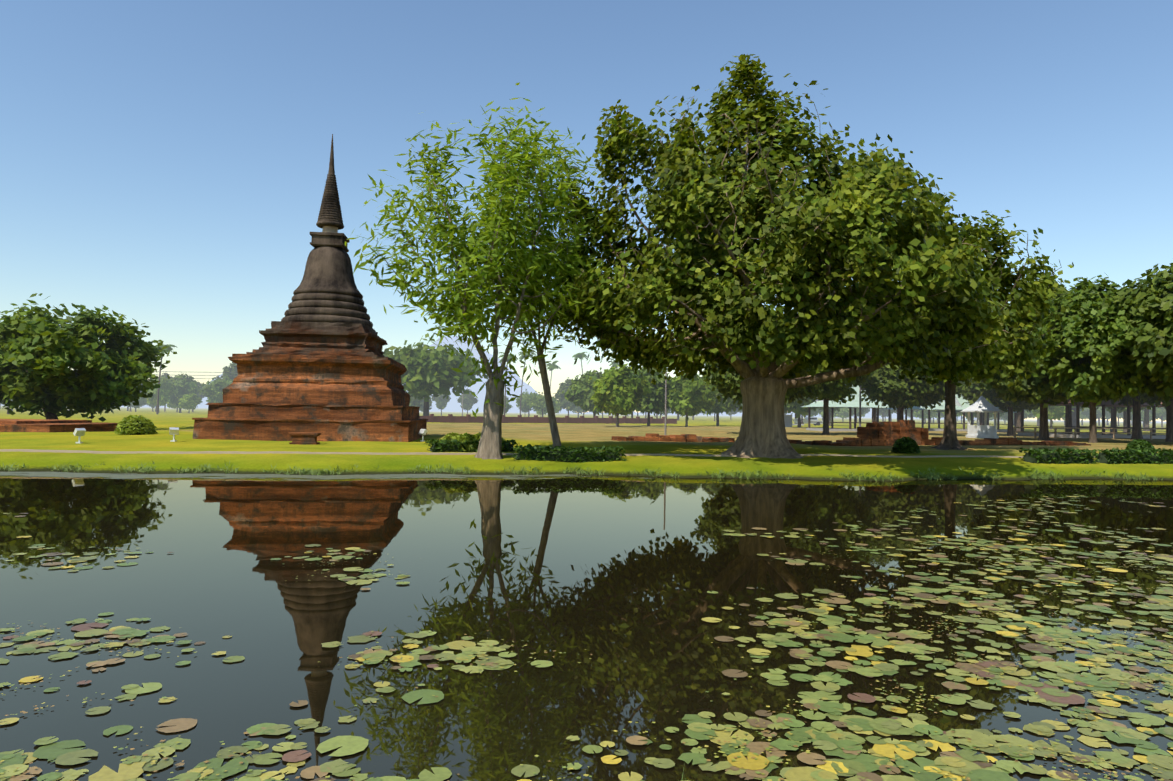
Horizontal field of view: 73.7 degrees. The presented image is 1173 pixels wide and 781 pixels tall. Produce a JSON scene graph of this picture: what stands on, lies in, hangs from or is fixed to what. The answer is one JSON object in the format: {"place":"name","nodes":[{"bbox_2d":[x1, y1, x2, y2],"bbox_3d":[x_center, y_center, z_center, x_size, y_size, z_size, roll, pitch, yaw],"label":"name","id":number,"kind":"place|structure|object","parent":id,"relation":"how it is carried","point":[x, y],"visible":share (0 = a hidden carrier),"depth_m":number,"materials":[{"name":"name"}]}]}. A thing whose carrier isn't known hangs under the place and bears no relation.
{"place":"outdoors","nodes":[
{"label":"outdoors","id":0,"kind":"place"},
{"bbox_2d":[73,370,235,378],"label":"overhead wires","id":1,"kind":"object","parent":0,"point":[199,375],"depth_m":179.37,"materials":[{"name":"grey"}]},
{"bbox_2d":[1,336,1160,421],"bbox_3d":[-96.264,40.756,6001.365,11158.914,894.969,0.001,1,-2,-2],"label":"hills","id":2,"kind":"structure","parent":0,"point":[453,404],"depth_m":5982.55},
{"bbox_2d":[0,471,1172,780],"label":"pond water","id":3,"kind":"structure","parent":0,"point":[594,589],"depth_m":9.85,"materials":[{"name":"liquid"}]},
{"bbox_2d":[0,472,603,480],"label":"bank","id":4,"kind":"structure","parent":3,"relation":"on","point":[127,476],"depth_m":28.08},
{"bbox_2d":[0,494,1172,780],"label":"lily pads","id":5,"kind":"object","parent":3,"relation":"on","point":[960,764],"visible":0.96,"depth_m":6.77,"materials":[{"name":"plant"}]},
{"bbox_2d":[0,405,1172,480],"bbox_3d":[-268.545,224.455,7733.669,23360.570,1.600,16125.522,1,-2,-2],"label":"ground","id":6,"kind":"structure","parent":0,"point":[588,435],"depth_m":35.26,"materials":[{"name":"plant"}]},
{"bbox_2d":[0,419,117,431],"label":"brick platform","id":7,"kind":"structure","parent":6,"relation":"on","point":[30,425],"depth_m":50.38,"materials":[{"name":"brick"}]},
{"bbox_2d":[73,428,85,442],"bbox_3d":[-23.996,2.152,37.019,0.331,0.733,0.420,0,-2,28],"label":"sign","id":8,"kind":"object","parent":6,"relation":"on","point":[79,432],"visible":0.88,"depth_m":36.98,"materials":[{"name":"silver metal"}]},
{"bbox_2d":[0,293,176,421],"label":"leaning tree","id":9,"kind":"object","parent":6,"relation":"on","point":[42,351],"visible":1,"depth_m":62.28,"materials":[{"name":"green plant"}]},
{"bbox_2d":[124,397,146,411],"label":"tree","id":10,"kind":"object","parent":6,"relation":"on","point":[143,402],"depth_m":257.50,"materials":[{"name":"plant"}]},
{"bbox_2d":[114,415,157,434],"bbox_3d":[-26.993,2.068,46.916,2.330,1.233,2.289,1,-2,-2],"label":"shrub","id":11,"kind":"object","parent":6,"relation":"on","point":[135,425],"visible":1,"depth_m":46.36,"materials":[{"name":"green plant"}]},
{"bbox_2d":[147,377,174,412],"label":"tree","id":12,"kind":"object","parent":6,"relation":"on","point":[166,391],"depth_m":228.68,"materials":[{"name":"plant"}]},
{"bbox_2d":[153,342,177,413],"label":"palm","id":13,"kind":"object","parent":6,"relation":"on","point":[163,352],"visible":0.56,"depth_m":182.80,"materials":[{"name":"green plant"}]},
{"bbox_2d":[161,373,173,411],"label":"tree","id":14,"kind":"object","parent":6,"relation":"on","point":[164,374],"depth_m":287.18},
{"bbox_2d":[166,402,178,411],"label":"tree","id":15,"kind":"object","parent":6,"relation":"on","point":[169,405],"depth_m":256.47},
{"bbox_2d":[169,427,178,441],"bbox_3d":[-20.974,2.245,39.759,0.420,0.733,0.331,2,-2,-32],"label":"sign","id":16,"kind":"object","parent":6,"relation":"on","point":[173,431],"visible":0.88,"depth_m":39.70,"materials":[{"name":"silver metal"}]},
{"bbox_2d":[164,372,200,412],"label":"tree","id":17,"kind":"object","parent":6,"relation":"on","point":[186,386],"depth_m":240.29,"materials":[{"name":"plant"}]},
{"bbox_2d":[177,393,201,412],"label":"tree","id":18,"kind":"object","parent":6,"relation":"on","point":[190,402],"depth_m":231.42,"materials":[{"name":"plant"}]},
{"bbox_2d":[192,379,205,411],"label":"tree","id":19,"kind":"object","parent":6,"relation":"on","point":[199,384],"depth_m":286.58,"materials":[{"name":"plant"}]},
{"bbox_2d":[198,375,232,402],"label":"tree","id":20,"kind":"object","parent":6,"relation":"on","point":[213,391],"visible":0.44,"depth_m":228.22,"materials":[{"name":"plant"}]},
{"bbox_2d":[220,362,237,380],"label":"tree","id":21,"kind":"object","parent":6,"relation":"on","point":[233,368],"visible":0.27,"depth_m":253.39,"materials":[{"name":"plant"}]},
{"bbox_2d":[288,432,320,444],"bbox_3d":[-14.426,2.470,40.028,1.540,0.640,0.802,1,-2,-7],"label":"offering altar","id":22,"kind":"object","parent":6,"relation":"on","point":[304,438],"visible":0.92,"depth_m":39.71,"materials":[{"name":"stone"}]},
{"bbox_2d":[192,134,427,441],"bbox_3d":[-16.003,-6.389,48.552,11.592,19.275,11.621,1,-2,-7],"label":"stupa","id":23,"kind":"object","parent":6,"relation":"on","point":[322,364],"visible":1,"depth_m":44.33,"materials":[{"name":"brick"}]},
{"bbox_2d":[408,391,422,406],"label":"tree","id":24,"kind":"object","parent":6,"relation":"on","point":[416,403],"depth_m":221.71,"materials":[{"name":"plant"}]},
{"bbox_2d":[418,429,426,440],"bbox_3d":[-9.342,2.557,44.645,0.420,0.733,0.331,0,-2,38],"label":"floodlight","id":25,"kind":"object","parent":6,"relation":"on","point":[422,432],"visible":0.88,"depth_m":44.56,"materials":[{"name":"silver metal"}]},
{"bbox_2d":[419,396,431,411],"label":"tree","id":26,"kind":"object","parent":6,"relation":"on","point":[422,406],"visible":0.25,"depth_m":259.89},
{"bbox_2d":[382,333,488,415],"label":"rain tree","id":27,"kind":"object","parent":6,"relation":"on","point":[421,374],"depth_m":139.47,"materials":[{"name":"plant"}]},
{"bbox_2d":[431,394,450,415],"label":"tree","id":28,"kind":"object","parent":6,"relation":"on","point":[441,402],"depth_m":295.29,"materials":[{"name":"plant"}]},
{"bbox_2d":[442,432,460,442],"bbox_3d":[-6.295,2.396,36.924,1.338,0.929,1.358,1,-2,-2],"label":"yellow bush","id":29,"kind":"object","parent":6,"relation":"on","point":[452,436],"visible":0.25,"depth_m":36.69,"materials":[{"name":"green plant"}]},
{"bbox_2d":[456,432,477,451],"bbox_3d":[-5.600,2.413,36.507,1.332,0.954,1.341,1,-2,-2],"label":"bush","id":30,"kind":"object","parent":6,"relation":"on","point":[466,437],"visible":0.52,"depth_m":36.15,"materials":[{"name":"green plant"}]},
{"bbox_2d":[457,388,477,413],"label":"tree","id":31,"kind":"object","parent":6,"relation":"on","point":[469,400],"depth_m":305.37,"materials":[{"name":"plant"}]},
{"bbox_2d":[425,438,519,451],"bbox_3d":[-5.324,2.602,36.476,4.411,0.734,1.176,2,-2,-21],"label":"hedge","id":32,"kind":"object","parent":6,"relation":"on","point":[440,445],"visible":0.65,"depth_m":35.90,"materials":[{"name":"green"}]},
{"bbox_2d":[345,82,608,458],"bbox_3d":[-4.877,-4.901,33.583,10.765,16.135,9.466,2,-2,-25],"label":"feather tree","id":33,"kind":"object","parent":6,"relation":"on","point":[460,306],"visible":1,"depth_m":32.71,"materials":[{"name":"green plant"}]},
{"bbox_2d":[473,432,480,439],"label":"yellow bush","id":34,"kind":"object","parent":6,"relation":"on","point":[477,436],"visible":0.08,"depth_m":37.15,"materials":[{"name":"green plant"}]},
{"bbox_2d":[503,400,512,413],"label":"tree","id":35,"kind":"object","parent":6,"relation":"on","point":[508,406],"depth_m":233.42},
{"bbox_2d":[498,352,517,414],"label":"palm","id":36,"kind":"object","parent":6,"relation":"on","point":[508,358],"visible":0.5,"depth_m":204.17,"materials":[{"name":"green plant"}]},
{"bbox_2d":[430,106,613,447],"bbox_3d":[-2.852,-5.186,37.630,9.554,16.765,8.772,1,-2,-2],"label":"feather tree","id":37,"kind":"object","parent":6,"relation":"on","point":[540,348],"visible":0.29,"depth_m":36.87,"materials":[{"name":"green plant"}]},
{"bbox_2d":[518,349,535,414],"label":"palm","id":38,"kind":"object","parent":6,"relation":"on","point":[521,357],"visible":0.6,"depth_m":240.18,"materials":[{"name":"green plant"}]},
{"bbox_2d":[516,389,542,416],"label":"tree","id":39,"kind":"object","parent":6,"relation":"on","point":[524,405],"depth_m":259.92,"materials":[{"name":"plant"}]},
{"bbox_2d":[526,393,558,416],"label":"tree","id":40,"kind":"object","parent":6,"relation":"on","point":[537,402],"depth_m":235.72,"materials":[{"name":"plant"}]},
{"bbox_2d":[0,449,1094,457],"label":"footpath","id":41,"kind":"structure","parent":6,"relation":"on","point":[169,452],"depth_m":33.54,"materials":[{"name":"concrete"}]},
{"bbox_2d":[420,414,676,423],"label":"boundary wall","id":42,"kind":"structure","parent":6,"relation":"on","point":[451,418],"depth_m":127.67,"materials":[{"name":"brick"}]},
{"bbox_2d":[543,400,561,412],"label":"tree","id":43,"kind":"object","parent":6,"relation":"on","point":[557,410],"visible":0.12,"depth_m":255.78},
{"bbox_2d":[546,361,560,389],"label":"palm","id":44,"kind":"object","parent":6,"relation":"on","point":[552,366],"visible":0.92,"depth_m":261.87,"materials":[{"name":"green plant"}]},
{"bbox_2d":[553,377,575,415],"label":"tree","id":45,"kind":"object","parent":6,"relation":"on","point":[564,403],"depth_m":253.54,"materials":[{"name":"plant"}]},
{"bbox_2d":[509,444,626,462],"bbox_3d":[-0.789,2.742,33.647,5.026,0.881,1.183,1,-2,-7],"label":"hedge","id":46,"kind":"object","parent":6,"relation":"on","point":[575,455],"visible":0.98,"depth_m":33.38,"materials":[{"name":"green"}]},
{"bbox_2d":[567,406,585,417],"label":"tree","id":47,"kind":"object","parent":6,"relation":"on","point":[577,409],"depth_m":298.44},
{"bbox_2d":[572,352,587,415],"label":"palm","id":48,"kind":"object","parent":6,"relation":"on","point":[582,355],"visible":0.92,"depth_m":258.07,"materials":[{"name":"green plant"}]},
{"bbox_2d":[0,460,1162,481],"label":"bank grass tufts","id":49,"kind":"object","parent":6,"relation":"on","point":[453,470],"visible":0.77,"depth_m":30.51,"materials":[{"name":"green"}]},
{"bbox_2d":[562,368,602,417],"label":"tree","id":50,"kind":"object","parent":6,"relation":"on","point":[580,393],"depth_m":142.55,"materials":[{"name":"plant"}]},
{"bbox_2d":[609,358,625,417],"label":"palm","id":51,"kind":"object","parent":6,"relation":"on","point":[613,364],"visible":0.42,"depth_m":248.90,"materials":[{"name":"green plant"}]},
{"bbox_2d":[589,363,651,426],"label":"tree","id":52,"kind":"object","parent":6,"relation":"on","point":[614,394],"depth_m":100.84,"materials":[{"name":"plant"}]},
{"bbox_2d":[629,365,682,425],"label":"tree","id":53,"kind":"object","parent":6,"relation":"on","point":[654,401],"depth_m":110.48,"materials":[{"name":"plant"}]},
{"bbox_2d":[664,372,666,434],"bbox_3d":[5.287,1.090,52.166,0.129,4.600,0.129,0,-2,21],"label":"lamp pole","id":54,"kind":"object","parent":6,"relation":"on","point":[665,404],"visible":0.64,"depth_m":52.13,"materials":[{"name":"grey"}]},
{"bbox_2d":[611,433,734,441],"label":"ruin wall","id":55,"kind":"structure","parent":6,"relation":"on","point":[673,438],"depth_m":48.65,"materials":[{"name":"brick"}]},
{"bbox_2d":[662,372,717,426],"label":"tree","id":56,"kind":"object","parent":6,"relation":"on","point":[690,398],"depth_m":110.62,"materials":[{"name":"plant"}]},
{"bbox_2d":[699,369,742,425],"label":"tree","id":57,"kind":"object","parent":6,"relation":"on","point":[727,406],"depth_m":123.22,"materials":[{"name":"plant"}]},
{"bbox_2d":[727,410,736,419],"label":"tree","id":58,"kind":"object","parent":6,"relation":"on","point":[729,413],"depth_m":304.75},
{"bbox_2d":[702,358,822,409],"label":"tree","id":59,"kind":"object","parent":6,"relation":"on","point":[727,388],"depth_m":70.91,"materials":[{"name":"plant"}]},
{"bbox_2d":[784,413,791,426],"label":"info board","id":60,"kind":"object","parent":6,"relation":"on","point":[788,420],"visible":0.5,"depth_m":120.79,"materials":[{"name":"grey"}]},
{"bbox_2d":[548,54,1034,458],"bbox_3d":[9.442,-6.394,37.447,21.182,19.555,20.677,0,-2,35],"label":"fig tree","id":61,"kind":"object","parent":6,"relation":"on","point":[821,242],"visible":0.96,"depth_m":32.28,"materials":[{"name":"green plant"}]},
{"bbox_2d":[784,411,803,424],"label":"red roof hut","id":62,"kind":"object","parent":6,"relation":"on","point":[801,420],"visible":0.17,"depth_m":149.72,"materials":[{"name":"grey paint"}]},
{"bbox_2d":[784,395,817,427],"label":"tree","id":63,"kind":"object","parent":6,"relation":"on","point":[797,409],"depth_m":115.19,"materials":[{"name":"plant"}]},
{"bbox_2d":[794,417,822,425],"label":"parked car","id":64,"kind":"object","parent":6,"relation":"on","point":[814,420],"visible":0.67,"depth_m":150.40,"materials":[{"name":"silver metal"}]},
{"bbox_2d":[788,439,831,444],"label":"ruin wall","id":65,"kind":"structure","parent":6,"relation":"on","point":[815,442],"depth_m":47.57,"materials":[{"name":"brick"}]},
{"bbox_2d":[806,408,822,416],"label":"tree","id":66,"kind":"object","parent":6,"relation":"on","point":[815,413],"visible":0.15,"depth_m":237.40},
{"bbox_2d":[818,407,839,425],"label":"tree","id":67,"kind":"object","parent":6,"relation":"on","point":[835,409],"depth_m":152.02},
{"bbox_2d":[797,345,873,434],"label":"tree","id":68,"kind":"object","parent":6,"relation":"on","point":[834,390],"depth_m":73.59,"materials":[{"name":"plant"}]},
{"bbox_2d":[834,408,852,421],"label":"tree","id":69,"kind":"object","parent":6,"relation":"on","point":[843,413],"depth_m":275.26,"materials":[{"name":"plant"}]},
{"bbox_2d":[802,385,898,430],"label":"pavilion","id":70,"kind":"structure","parent":6,"relation":"on","point":[854,404],"depth_m":94.21,"materials":[{"name":"grey paint"}]},
{"bbox_2d":[847,408,866,421],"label":"tree","id":71,"kind":"object","parent":6,"relation":"on","point":[857,411],"depth_m":232.42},
{"bbox_2d":[859,386,864,426],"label":"lamp post","id":72,"kind":"object","parent":6,"relation":"on","point":[860,388],"visible":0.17,"depth_m":83.94,"materials":[{"name":"grey"}]},
{"bbox_2d":[826,420,928,445],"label":"ruin wall","id":73,"kind":"structure","parent":6,"relation":"on","point":[882,433],"depth_m":48.48,"materials":[{"name":"brick"}]},
{"bbox_2d":[871,408,886,420],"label":"tree","id":74,"kind":"object","parent":6,"relation":"on","point":[881,410],"depth_m":265.74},
{"bbox_2d":[881,408,896,421],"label":"tree","id":75,"kind":"object","parent":6,"relation":"on","point":[891,411],"depth_m":235.57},
{"bbox_2d":[872,379,908,422],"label":"tree","id":76,"kind":"object","parent":6,"relation":"on","point":[875,415],"depth_m":103.54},
{"bbox_2d":[891,436,920,453],"bbox_3d":[16.508,2.811,40.349,1.494,0.920,1.431,1,-2,-2],"label":"shrub","id":77,"kind":"object","parent":6,"relation":"on","point":[903,444],"visible":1,"depth_m":39.94,"materials":[{"name":"green plant"}]},
{"bbox_2d":[858,352,955,419],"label":"tree","id":78,"kind":"object","parent":6,"relation":"on","point":[892,387],"depth_m":77.93,"materials":[{"name":"plant"}]},
{"bbox_2d":[904,410,918,419],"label":"tree","id":79,"kind":"object","parent":6,"relation":"on","point":[909,411],"depth_m":222.56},
{"bbox_2d":[914,410,936,422],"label":"tree","id":80,"kind":"object","parent":6,"relation":"on","point":[918,414],"depth_m":230.53,"materials":[{"name":"plant"}]},
{"bbox_2d":[885,394,1016,431],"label":"pavilion","id":81,"kind":"structure","parent":6,"relation":"on","point":[960,401],"depth_m":106.88,"materials":[{"name":"grey paint"}]},
{"bbox_2d":[958,381,983,424],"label":"tree","id":82,"kind":"object","parent":6,"relation":"on","point":[982,418],"depth_m":114.34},
{"bbox_2d":[959,412,1003,424],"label":"tree","id":83,"kind":"object","parent":6,"relation":"on","point":[990,415],"depth_m":159.27,"materials":[{"name":"plant"}]},
{"bbox_2d":[961,396,1003,437],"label":"white kiosk","id":84,"kind":"object","parent":6,"relation":"on","point":[984,405],"visible":0.98,"depth_m":70.82,"materials":[{"name":"grey paint"}]},
{"bbox_2d":[906,210,1080,449],"bbox_3d":[22.863,-3.329,45.722,10.945,14.088,10.515,1,-2,-2],"label":"tree","id":85,"kind":"object","parent":6,"relation":"on","point":[1038,295],"visible":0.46,"depth_m":43.37,"materials":[{"name":"green plant"}]},
{"bbox_2d":[955,377,1039,435],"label":"tree","id":86,"kind":"object","parent":6,"relation":"on","point":[989,396],"depth_m":82.80,"materials":[{"name":"plant"}]},
{"bbox_2d":[928,437,1090,445],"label":"ruin wall","id":87,"kind":"structure","parent":6,"relation":"on","point":[984,441],"depth_m":51.07,"materials":[{"name":"brick"}]},
{"bbox_2d":[1000,413,1028,423],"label":"tree","id":88,"kind":"object","parent":6,"relation":"on","point":[1005,416],"depth_m":227.99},
{"bbox_2d":[1006,409,1032,418],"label":"tree","id":89,"kind":"object","parent":6,"relation":"on","point":[1027,414],"depth_m":211.84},
{"bbox_2d":[967,280,1109,440],"bbox_3d":[38.891,-2.388,65.201,13.605,13.970,14.104,2,-2,-32],"label":"tree","id":90,"kind":"object","parent":6,"relation":"on","point":[1032,389],"depth_m":63.53,"materials":[{"name":"plant"}]},
{"bbox_2d":[1032,406,1073,428],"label":"tree","id":91,"kind":"object","parent":6,"relation":"on","point":[1056,412],"depth_m":143.63,"materials":[{"name":"plant"}]},
{"bbox_2d":[1019,447,1098,463],"bbox_3d":[21.727,3.039,36.004,3.469,0.865,1.249,1,-2,-8],"label":"hedge","id":92,"kind":"object","parent":6,"relation":"on","point":[1050,456],"visible":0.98,"depth_m":35.65,"materials":[{"name":"green"}]},
{"bbox_2d":[1048,291,1072,433],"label":"tree","id":93,"kind":"object","parent":6,"relation":"on","point":[1068,415],"depth_m":81.15,"materials":[{"name":"plant"}]},
{"bbox_2d":[1072,406,1083,425],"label":"tree","id":94,"kind":"object","parent":6,"relation":"on","point":[1074,417],"depth_m":151.30,"materials":[{"name":"plant"}]},
{"bbox_2d":[1080,411,1089,425],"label":"tree","id":95,"kind":"object","parent":6,"relation":"on","point":[1082,416],"depth_m":276.55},
{"bbox_2d":[1014,427,1165,439],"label":"rail fence","id":96,"kind":"object","parent":6,"relation":"on","point":[1055,432],"visible":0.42,"depth_m":70.52,"materials":[{"name":"beige wood"}]},
{"bbox_2d":[1028,272,1152,442],"bbox_3d":[39.166,-2.411,59.547,9.765,13.503,9.744,1,-2,-7],"label":"tree","id":97,"kind":"object","parent":6,"relation":"on","point":[1097,380],"depth_m":58.47,"materials":[{"name":"plant"}]},
{"bbox_2d":[1018,399,1165,438],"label":"pavilion","id":98,"kind":"structure","parent":6,"relation":"on","point":[1102,435],"depth_m":78.18,"materials":[{"name":"grey paint"}]},
{"bbox_2d":[1081,407,1117,425],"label":"tree","id":99,"kind":"object","parent":6,"relation":"on","point":[1086,411],"depth_m":259.14,"materials":[{"name":"plant"}]},
{"bbox_2d":[1080,406,1132,433],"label":"tree","id":100,"kind":"object","parent":6,"relation":"on","point":[1111,424],"depth_m":93.55,"materials":[{"name":"plant"}]},
{"bbox_2d":[1100,286,1160,439],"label":"tree","id":101,"kind":"object","parent":6,"relation":"on","point":[1136,430],"depth_m":71.36,"materials":[{"name":"plant"}]},
{"bbox_2d":[1105,407,1158,431],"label":"tree","id":102,"kind":"object","parent":6,"relation":"on","point":[1119,410],"depth_m":112.48,"materials":[{"name":"plant"}]},
{"bbox_2d":[1092,448,1172,463],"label":"hedge","id":103,"kind":"object","parent":6,"relation":"on","point":[1137,455],"visible":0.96,"depth_m":36.31,"materials":[{"name":"green"}]},
{"bbox_2d":[1098,263,1172,403],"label":"tree","id":104,"kind":"object","parent":6,"relation":"on","point":[1149,304],"depth_m":55.31,"materials":[{"name":"plant"}]},
{"bbox_2d":[1125,439,1154,452],"bbox_3d":[30.952,3.104,43.734,1.448,0.844,1.423,1,-2,-2],"label":"shrub","id":105,"kind":"object","parent":6,"relation":"on","point":[1140,444],"visible":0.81,"depth_m":43.42,"materials":[{"name":"green plant"}]},
{"bbox_2d":[1131,407,1163,427],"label":"tree","id":106,"kind":"object","parent":6,"relation":"on","point":[1159,412],"depth_m":222.99,"materials":[{"name":"plant"}]},
{"bbox_2d":[1130,390,1172,441],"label":"tree","id":107,"kind":"object","parent":6,"relation":"on","point":[1169,423],"depth_m":66.15,"materials":[{"name":"plant"}]},
{"bbox_2d":[1143,407,1164,430],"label":"tree","id":108,"kind":"object","parent":6,"relation":"on","point":[1146,417],"depth_m":136.68,"materials":[{"name":"plant"}]},
{"bbox_2d":[1158,407,1165,427],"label":"tree","id":109,"kind":"object","parent":6,"relation":"on","point":[1162,409],"depth_m":232.44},
{"bbox_2d":[0,0,1172,421],"label":"sky","id":110,"kind":"structure","parent":0,"point":[164,164],"materials":[{"name":"blue"}]},
{"bbox_2d":[1016,411,1020,430],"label":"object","id":111,"kind":"object","parent":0,"point":[1018,419],"depth_m":101.36,"materials":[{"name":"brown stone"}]}
]}

